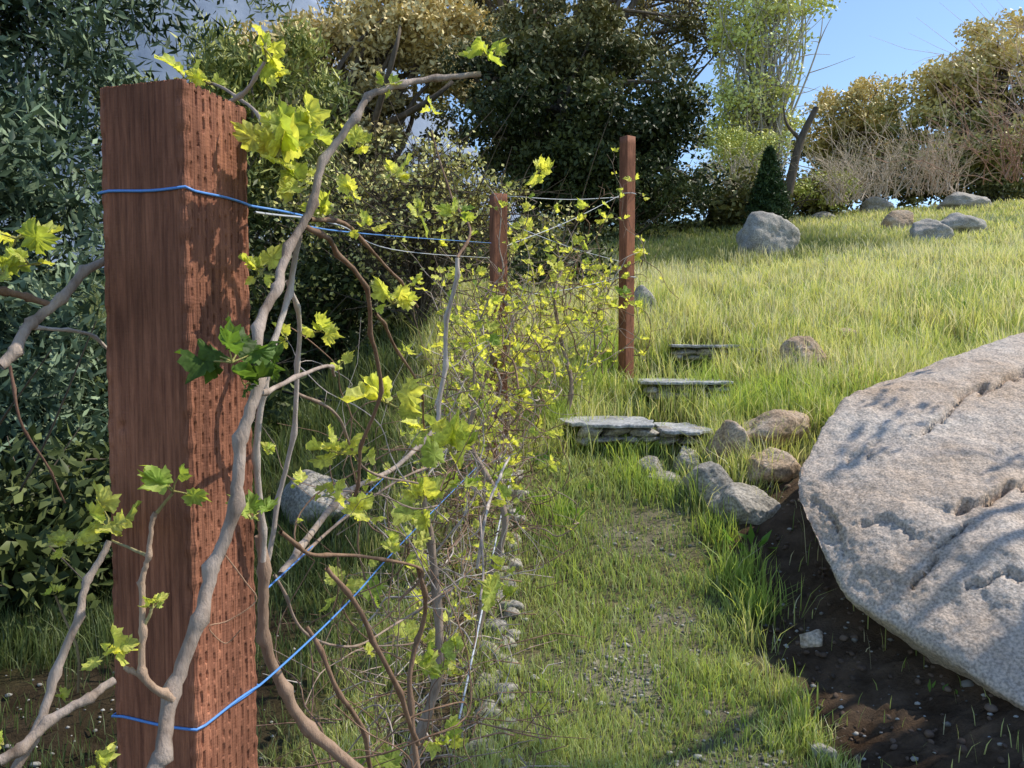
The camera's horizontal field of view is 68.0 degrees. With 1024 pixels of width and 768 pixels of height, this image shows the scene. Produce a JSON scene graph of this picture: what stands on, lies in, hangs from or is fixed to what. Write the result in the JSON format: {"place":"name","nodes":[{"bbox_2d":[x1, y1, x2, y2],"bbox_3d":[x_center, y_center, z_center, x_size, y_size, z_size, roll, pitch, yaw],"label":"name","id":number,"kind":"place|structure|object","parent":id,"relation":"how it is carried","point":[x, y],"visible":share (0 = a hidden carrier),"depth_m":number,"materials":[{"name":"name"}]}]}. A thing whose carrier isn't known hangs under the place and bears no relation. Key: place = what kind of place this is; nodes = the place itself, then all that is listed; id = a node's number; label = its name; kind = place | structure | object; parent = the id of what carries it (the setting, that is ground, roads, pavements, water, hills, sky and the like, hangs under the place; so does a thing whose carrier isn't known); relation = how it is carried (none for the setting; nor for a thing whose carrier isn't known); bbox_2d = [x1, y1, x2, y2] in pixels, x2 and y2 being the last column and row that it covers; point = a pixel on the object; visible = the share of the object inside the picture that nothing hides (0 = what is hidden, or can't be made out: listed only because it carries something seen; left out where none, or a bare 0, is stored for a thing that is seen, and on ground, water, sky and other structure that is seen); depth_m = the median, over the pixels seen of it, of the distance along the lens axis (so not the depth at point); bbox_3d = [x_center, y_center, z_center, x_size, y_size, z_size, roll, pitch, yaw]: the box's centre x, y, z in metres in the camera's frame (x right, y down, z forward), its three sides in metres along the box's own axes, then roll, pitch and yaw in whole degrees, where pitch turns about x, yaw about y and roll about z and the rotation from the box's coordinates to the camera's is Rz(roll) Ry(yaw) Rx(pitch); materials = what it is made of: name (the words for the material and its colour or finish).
{"place":"outdoors","nodes":[
{"label":"outdoors","id":0,"kind":"place"},
{"bbox_2d":[0,0,566,268],"bbox_3d":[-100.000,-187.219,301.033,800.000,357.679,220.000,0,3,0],"label":"distant hill","id":1,"kind":"structure","parent":0,"point":[242,8],"depth_m":281.89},
{"bbox_2d":[0,203,1023,767],"bbox_3d":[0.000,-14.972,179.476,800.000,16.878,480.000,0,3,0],"label":"ground","id":2,"kind":"structure","parent":0,"point":[900,689],"depth_m":3.08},
{"bbox_2d":[0,414,112,637],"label":"undergrowth shrub","id":3,"kind":"object","parent":2,"relation":"on","point":[40,574],"visible":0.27,"depth_m":3.49,"materials":[{"name":"green plant"}]},
{"bbox_2d":[0,321,112,624],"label":"undergrowth shrub","id":4,"kind":"object","parent":2,"relation":"on","point":[26,574],"visible":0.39,"depth_m":3.48,"materials":[{"name":"green plant"}]},
{"bbox_2d":[0,0,238,483],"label":"bay laurel tree","id":5,"kind":"object","parent":2,"relation":"on","point":[42,395],"visible":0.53,"depth_m":5.23,"materials":[{"name":"green plant"}]},
{"bbox_2d":[100,78,257,767],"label":"wooden post","id":6,"kind":"object","parent":2,"relation":"on","point":[176,271],"visible":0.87,"depth_m":0.67,"materials":[{"name":"brown wood"}]},
{"bbox_2d":[37,328,326,441],"bbox_3d":[-2.787,0.112,5.870,2.835,2.005,1.956,0,3,0],"label":"undergrowth shrub","id":7,"kind":"object","parent":2,"relation":"on","point":[270,405],"visible":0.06,"depth_m":5.70,"materials":[{"name":"green plant"}]},
{"bbox_2d":[56,125,337,239],"bbox_3d":[-9.101,-5.678,22.082,8.244,5.703,2.848,0,3,0],"label":"hedge shrub","id":8,"kind":"object","parent":2,"relation":"on","point":[84,178],"visible":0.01,"depth_m":21.94,"materials":[{"name":"green plant"}]},
{"bbox_2d":[74,0,361,312],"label":"shrub","id":9,"kind":"object","parent":2,"relation":"on","point":[235,76],"visible":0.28,"depth_m":8.79,"materials":[{"name":"green plant"}]},
{"bbox_2d":[282,390,341,402],"bbox_3d":[-1.689,0.084,6.231,1.071,0.142,0.067,2,3,28],"label":"irrigation pipe","id":10,"kind":"object","parent":2,"relation":"on","point":[287,392],"visible":0.3,"depth_m":6.15,"materials":[{"name":"plastic"}]},
{"bbox_2d":[247,132,385,367],"bbox_3d":[-2.772,-1.371,8.547,2.242,3.103,2.410,-3,4,-43],"label":"undergrowth shrub","id":11,"kind":"object","parent":2,"relation":"on","point":[257,244],"visible":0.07,"depth_m":8.34,"materials":[{"name":"green plant"}]},
{"bbox_2d":[280,469,353,526],"bbox_3d":[-1.104,0.691,4.392,0.499,0.387,0.427,0,3,0],"label":"grey boulder","id":12,"kind":"object","parent":2,"relation":"on","point":[294,503],"visible":0.39,"depth_m":4.25,"materials":[{"name":"grey stone"}]},
{"bbox_2d":[249,225,397,380],"bbox_3d":[-2.266,-0.717,7.671,2.449,1.809,1.861,0,3,0],"label":"undergrowth shrub","id":13,"kind":"object","parent":2,"relation":"on","point":[341,319],"visible":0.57,"depth_m":7.34,"materials":[{"name":"green plant"}]},
{"bbox_2d":[0,24,678,767],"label":"grape vine","id":14,"kind":"object","parent":2,"relation":"on","point":[290,138],"visible":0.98,"depth_m":1.20,"materials":[{"name":"plant"}]},
{"bbox_2d":[263,219,417,374],"bbox_3d":[-1.473,-0.873,7.985,2.408,1.981,2.893,-1,3,-24],"label":"undergrowth shrub","id":15,"kind":"object","parent":2,"relation":"on","point":[288,358],"visible":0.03,"depth_m":8.06,"materials":[{"name":"green plant"}]},
{"bbox_2d":[216,0,498,257],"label":"oak tree","id":16,"kind":"object","parent":2,"relation":"on","point":[380,38],"visible":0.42,"depth_m":22.82,"materials":[{"name":"green plant"}]},
{"bbox_2d":[277,168,454,320],"bbox_3d":[-1.942,-1.766,10.028,2.590,2.427,2.006,0,3,0],"label":"undergrowth shrub","id":17,"kind":"object","parent":2,"relation":"on","point":[343,242],"visible":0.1,"depth_m":9.78,"materials":[{"name":"green plant"}]},
{"bbox_2d":[252,77,614,350],"bbox_3d":[-0.606,-1.453,7.309,3.329,2.858,2.760,-2,4,-40],"label":"flowering shrub","id":18,"kind":"object","parent":2,"relation":"on","point":[401,224],"visible":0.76,"depth_m":7.08,"materials":[{"name":"green plant"}]},
{"bbox_2d":[374,85,504,226],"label":"hedge shrub","id":19,"kind":"object","parent":2,"relation":"on","point":[445,107],"visible":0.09,"depth_m":29.64,"materials":[{"name":"green plant"}]},
{"bbox_2d":[378,164,539,284],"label":"undergrowth shrub","id":20,"kind":"object","parent":2,"relation":"on","point":[484,264],"visible":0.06,"depth_m":10.84,"materials":[{"name":"green plant"}]},
{"bbox_2d":[467,449,528,767],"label":"edging stones","id":21,"kind":"object","parent":2,"relation":"on","point":[519,606],"visible":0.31,"depth_m":3.23,"materials":[{"name":"grey stone"}]},
{"bbox_2d":[489,193,506,458],"bbox_3d":[-0.085,-0.200,4.749,0.089,1.950,0.089,-1,3,-20],"label":"wooden post","id":22,"kind":"object","parent":2,"relation":"on","point":[494,230],"visible":0.41,"depth_m":4.68,"materials":[{"name":"brown wood"}]},
{"bbox_2d":[97,185,487,731],"bbox_3d":[-0.254,-0.130,2.653,0.163,1.262,4.008,0,3,2],"label":"blue trellis wire","id":23,"kind":"object","parent":22,"relation":"attached to","point":[243,696],"visible":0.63,"depth_m":0.73,"materials":[{"name":"blue metal"}]},
{"bbox_2d":[254,193,635,718],"bbox_3d":[-0.003,-0.138,3.482,0.778,2.450,5.481,1,3,13],"label":"trellis line","id":24,"kind":"object","parent":22,"relation":"attached to","point":[292,216],"visible":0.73,"depth_m":2.99,"materials":[{"name":"blue metal"}]},
{"bbox_2d":[4,486,1018,767],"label":"gravel","id":25,"kind":"structure","parent":2,"relation":"on","point":[774,760],"depth_m":2.91,"materials":[{"name":"grey gravel"}]},
{"bbox_2d":[0,197,1023,767],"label":"grass","id":26,"kind":"structure","parent":2,"relation":"on","point":[926,337],"depth_m":4.56,"materials":[{"name":"green plant"}]},
{"bbox_2d":[317,0,737,226],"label":"oak tree","id":27,"kind":"object","parent":2,"relation":"on","point":[684,24],"visible":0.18,"depth_m":26.19,"materials":[{"name":"green plant"}]},
{"bbox_2d":[446,142,618,270],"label":"undergrowth shrub","id":28,"kind":"object","parent":2,"relation":"on","point":[580,225],"visible":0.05,"depth_m":11.94,"materials":[{"name":"green plant"}]},
{"bbox_2d":[507,195,618,291],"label":"undergrowth shrub","id":29,"kind":"object","parent":2,"relation":"on","point":[547,268],"visible":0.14,"depth_m":9.24,"materials":[{"name":"green plant"}]},
{"bbox_2d":[432,0,731,239],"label":"oak tree","id":30,"kind":"object","parent":2,"relation":"on","point":[561,112],"visible":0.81,"depth_m":17.37,"materials":[{"name":"green plant"}]},
{"bbox_2d":[618,135,635,386],"bbox_3d":[0.906,-0.789,6.007,0.089,2.297,0.089,-2,3,-35],"label":"wooden post","id":31,"kind":"object","parent":2,"relation":"on","point":[627,239],"visible":0.66,"depth_m":5.96,"materials":[{"name":"brown wood"}]},
{"bbox_2d":[558,416,712,445],"bbox_3d":[0.801,0.314,5.015,0.990,0.161,0.708,0,3,0],"label":"stone step","id":32,"kind":"object","parent":2,"relation":"on","point":[614,426],"visible":0.88,"depth_m":4.81,"materials":[{"name":"stone"}]},
{"bbox_2d":[551,150,722,238],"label":"undergrowth shrub","id":33,"kind":"object","parent":2,"relation":"on","point":[657,207],"visible":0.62,"depth_m":16.87,"materials":[{"name":"green plant"}]},
{"bbox_2d":[634,285,657,313],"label":"rock","id":34,"kind":"object","parent":2,"relation":"on","point":[644,291],"visible":0.38,"depth_m":7.53,"materials":[{"name":"grey stone"}]},
{"bbox_2d":[637,456,662,472],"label":"rock","id":35,"kind":"object","parent":2,"relation":"on","point":[654,460],"visible":0.52,"depth_m":4.61,"materials":[{"name":"grey stone"}]},
{"bbox_2d":[646,471,679,485],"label":"rock","id":36,"kind":"object","parent":2,"relation":"on","point":[667,473],"visible":0.34,"depth_m":4.49,"materials":[{"name":"grey stone"}]},
{"bbox_2d":[334,482,1023,767],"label":"soil clods","id":37,"kind":"object","parent":2,"relation":"on","point":[991,708],"visible":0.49,"depth_m":2.98,"materials":[{"name":"brown soil"}]},
{"bbox_2d":[630,378,733,399],"bbox_3d":[1.286,0.036,5.776,0.734,0.147,0.680,0,3,0],"label":"stone step","id":38,"kind":"object","parent":2,"relation":"on","point":[681,382],"visible":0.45,"depth_m":5.51,"materials":[{"name":"stone"}]},
{"bbox_2d":[674,446,699,472],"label":"rock","id":39,"kind":"object","parent":2,"relation":"on","point":[683,456],"visible":0.53,"depth_m":4.59,"materials":[{"name":"grey stone"}]},
{"bbox_2d":[659,127,740,219],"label":"hedge shrub","id":40,"kind":"object","parent":2,"relation":"on","point":[700,141],"visible":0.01,"depth_m":29.55,"materials":[{"name":"green plant"}]},
{"bbox_2d":[678,461,732,509],"bbox_3d":[1.120,0.618,4.347,0.326,0.357,0.225,3,4,44],"label":"rock","id":41,"kind":"object","parent":2,"relation":"on","point":[712,475],"visible":0.46,"depth_m":4.24,"materials":[{"name":"grey stone"}]},
{"bbox_2d":[668,344,777,361],"bbox_3d":[1.784,-0.261,6.387,0.975,0.149,0.524,0,3,0],"label":"stone step","id":42,"kind":"object","parent":2,"relation":"on","point":[705,349],"visible":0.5,"depth_m":6.20,"materials":[{"name":"stone"}]},
{"bbox_2d":[656,165,792,231],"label":"hedge shrub","id":43,"kind":"object","parent":2,"relation":"on","point":[729,212],"visible":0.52,"depth_m":19.56,"materials":[{"name":"green plant"}]},
{"bbox_2d":[703,420,754,468],"bbox_3d":[1.312,0.421,4.615,0.314,0.408,0.178,1,3,13],"label":"rock","id":44,"kind":"object","parent":2,"relation":"on","point":[729,430],"visible":0.45,"depth_m":4.54,"materials":[{"name":"grey stone"}]},
{"bbox_2d":[686,110,796,198],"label":"bare shrub","id":45,"kind":"object","parent":2,"relation":"on","point":[734,169],"visible":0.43,"depth_m":19.88,"materials":[{"name":"plant"}]},
{"bbox_2d":[706,482,780,524],"bbox_3d":[1.272,0.686,4.172,0.376,0.283,0.278,-1,3,-12],"label":"rock","id":46,"kind":"object","parent":2,"relation":"on","point":[745,502],"visible":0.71,"depth_m":4.08,"materials":[{"name":"grey stone"}]},
{"bbox_2d":[520,301,981,694],"bbox_3d":[1.994,0.143,5.485,2.334,1.708,5.252,2,3,32],"label":"weed plant","id":47,"kind":"object","parent":2,"relation":"on","point":[751,536],"visible":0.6,"depth_m":3.97,"materials":[{"name":"green plant"}]},
{"bbox_2d":[736,211,799,255],"bbox_3d":[4.177,-2.334,12.412,0.950,0.937,0.825,0,3,0],"label":"field boulder","id":48,"kind":"object","parent":2,"relation":"on","point":[758,228],"visible":0.71,"depth_m":12.09,"materials":[{"name":"grey stone"}]},
{"bbox_2d":[740,143,798,225],"bbox_3d":[6.295,-4.830,18.442,1.413,2.019,1.327,0,3,0],"label":"conifer tree","id":49,"kind":"object","parent":2,"relation":"on","point":[770,194],"visible":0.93,"depth_m":18.26,"materials":[{"name":"green plant"}]},
{"bbox_2d":[690,0,852,172],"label":"sycamore tree","id":50,"kind":"object","parent":2,"relation":"on","point":[760,93],"visible":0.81,"depth_m":24.50,"materials":[{"name":"green plant"}]},
{"bbox_2d":[745,447,800,483],"bbox_3d":[1.514,0.505,4.377,0.320,0.269,0.298,2,3,34],"label":"rock","id":51,"kind":"object","parent":2,"relation":"on","point":[788,469],"visible":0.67,"depth_m":4.29,"materials":[{"name":"beige stone"}]},
{"bbox_2d":[740,409,811,449],"bbox_3d":[1.623,0.309,4.730,0.537,0.314,0.429,-2,4,-38],"label":"rock","id":52,"kind":"object","parent":2,"relation":"on","point":[793,420],"visible":0.43,"depth_m":4.55,"materials":[{"name":"beige stone"}]},
{"bbox_2d":[697,120,862,219],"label":"willow shrub","id":53,"kind":"object","parent":2,"relation":"on","point":[798,187],"visible":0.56,"depth_m":21.66,"materials":[{"name":"green plant"}]},
{"bbox_2d":[547,226,1023,399],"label":"seed stalks","id":54,"kind":"object","parent":2,"relation":"on","point":[901,247],"visible":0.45,"depth_m":7.59,"materials":[{"name":"beige plant"}]},
{"bbox_2d":[783,106,818,213],"bbox_3d":[7.920,-6.201,21.030,1.132,2.957,0.315,-1,3,-14],"label":"leaning trunk","id":55,"kind":"object","parent":2,"relation":"on","point":[793,166],"visible":0.87,"depth_m":20.92,"materials":[{"name":"brown plant"}]},
{"bbox_2d":[779,336,826,370],"bbox_3d":[2.212,-0.198,5.720,0.302,0.334,0.259,-1,3,-13],"label":"rock","id":56,"kind":"object","parent":2,"relation":"on","point":[794,341],"visible":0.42,"depth_m":5.69,"materials":[{"name":"beige stone"}]},
{"bbox_2d":[732,136,876,181],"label":"hedge shrub","id":57,"kind":"object","parent":2,"relation":"on","point":[801,156],"visible":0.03,"depth_m":33.62,"materials":[{"name":"green plant"}]},
{"bbox_2d":[799,629,822,647],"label":"rock","id":58,"kind":"object","parent":2,"relation":"on","point":[813,638],"visible":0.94,"depth_m":3.17,"materials":[{"name":"grey stone"}]},
{"bbox_2d":[784,167,862,216],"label":"hedge shrub","id":59,"kind":"object","parent":2,"relation":"on","point":[808,209],"visible":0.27,"depth_m":22.39,"materials":[{"name":"green plant"}]},
{"bbox_2d":[810,742,836,761],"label":"rock","id":60,"kind":"object","parent":2,"relation":"on","point":[823,747],"visible":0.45,"depth_m":2.59,"materials":[{"name":"grey stone"}]},
{"bbox_2d":[811,211,835,217],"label":"field boulder","id":61,"kind":"object","parent":2,"relation":"on","point":[819,214],"visible":0.33,"depth_m":21.55,"materials":[{"name":"grey stone"}]},
{"bbox_2d":[831,328,856,343],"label":"rock","id":62,"kind":"object","parent":2,"relation":"on","point":[847,332],"visible":0.12,"depth_m":6.26,"materials":[{"name":"beige stone"}]},
{"bbox_2d":[797,132,899,205],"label":"bare shrub","id":63,"kind":"object","parent":2,"relation":"on","point":[837,190],"visible":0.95,"depth_m":20.79,"materials":[{"name":"plant"}]},
{"bbox_2d":[780,99,941,201],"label":"bare shrub","id":64,"kind":"object","parent":2,"relation":"on","point":[887,175],"visible":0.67,"depth_m":22.88,"materials":[{"name":"plant"}]},
{"bbox_2d":[799,72,931,199],"bbox_3d":[13.881,-9.267,30.085,5.174,5.894,3.812,0,3,0],"label":"oak tree","id":65,"kind":"object","parent":2,"relation":"on","point":[859,94],"visible":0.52,"depth_m":29.48,"materials":[{"name":"yellow plant"}]},
{"bbox_2d":[859,197,893,211],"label":"field boulder","id":66,"kind":"object","parent":2,"relation":"on","point":[871,203],"visible":0.61,"depth_m":22.62,"materials":[{"name":"grey stone"}]},
{"bbox_2d":[881,210,913,230],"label":"field boulder","id":67,"kind":"object","parent":2,"relation":"on","point":[902,218],"visible":0.62,"depth_m":15.66,"materials":[{"name":"beige stone"}]},
{"bbox_2d":[797,332,1023,710],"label":"granite boulder","id":68,"kind":"object","parent":2,"relation":"on","point":[911,492],"visible":0.96,"depth_m":3.25,"materials":[{"name":"grey stone"}]},
{"bbox_2d":[809,151,1023,207],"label":"hedge shrub","id":69,"kind":"object","parent":2,"relation":"on","point":[986,189],"visible":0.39,"depth_m":25.58,"materials":[{"name":"green plant"}]},
{"bbox_2d":[909,218,953,240],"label":"field boulder","id":70,"kind":"object","parent":2,"relation":"on","point":[937,229],"visible":0.6,"depth_m":13.02,"materials":[{"name":"grey stone"}]},
{"bbox_2d":[850,41,1023,193],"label":"bare shrub","id":71,"kind":"object","parent":2,"relation":"on","point":[1012,159],"visible":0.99,"depth_m":16.97,"materials":[{"name":"plant"}]},
{"bbox_2d":[856,84,1023,196],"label":"bare shrub","id":72,"kind":"object","parent":2,"relation":"on","point":[932,179],"visible":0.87,"depth_m":22.82,"materials":[{"name":"plant"}]},
{"bbox_2d":[860,159,1023,204],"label":"hedge shrub","id":73,"kind":"object","parent":2,"relation":"on","point":[1019,196],"visible":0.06,"depth_m":29.66,"materials":[{"name":"green plant"}]},
{"bbox_2d":[863,7,1023,202],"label":"oak tree","id":74,"kind":"object","parent":2,"relation":"on","point":[929,102],"visible":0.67,"depth_m":25.97,"materials":[{"name":"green plant"}]},
{"bbox_2d":[874,0,1023,170],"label":"bare shrub","id":75,"kind":"object","parent":2,"relation":"on","point":[1015,104],"visible":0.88,"depth_m":17.48,"materials":[{"name":"plant"}]},
{"bbox_2d":[940,212,987,233],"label":"field boulder","id":76,"kind":"object","parent":2,"relation":"on","point":[958,221],"visible":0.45,"depth_m":14.07,"materials":[{"name":"grey stone"}]},
{"bbox_2d":[936,192,991,209],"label":"field boulder","id":77,"kind":"object","parent":2,"relation":"on","point":[954,200],"visible":0.69,"depth_m":22.01,"materials":[{"name":"grey stone"}]},
{"bbox_2d":[319,0,1023,224],"label":"sky","id":78,"kind":"structure","parent":0,"point":[851,30],"materials":[{"name":"blue"}]},
{"bbox_2d":[482,276,911,766],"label":"tall grass","id":79,"kind":"structure","parent":0,"point":[746,572],"depth_m":4.22,"materials":[{"name":"green plant"}]}
]}

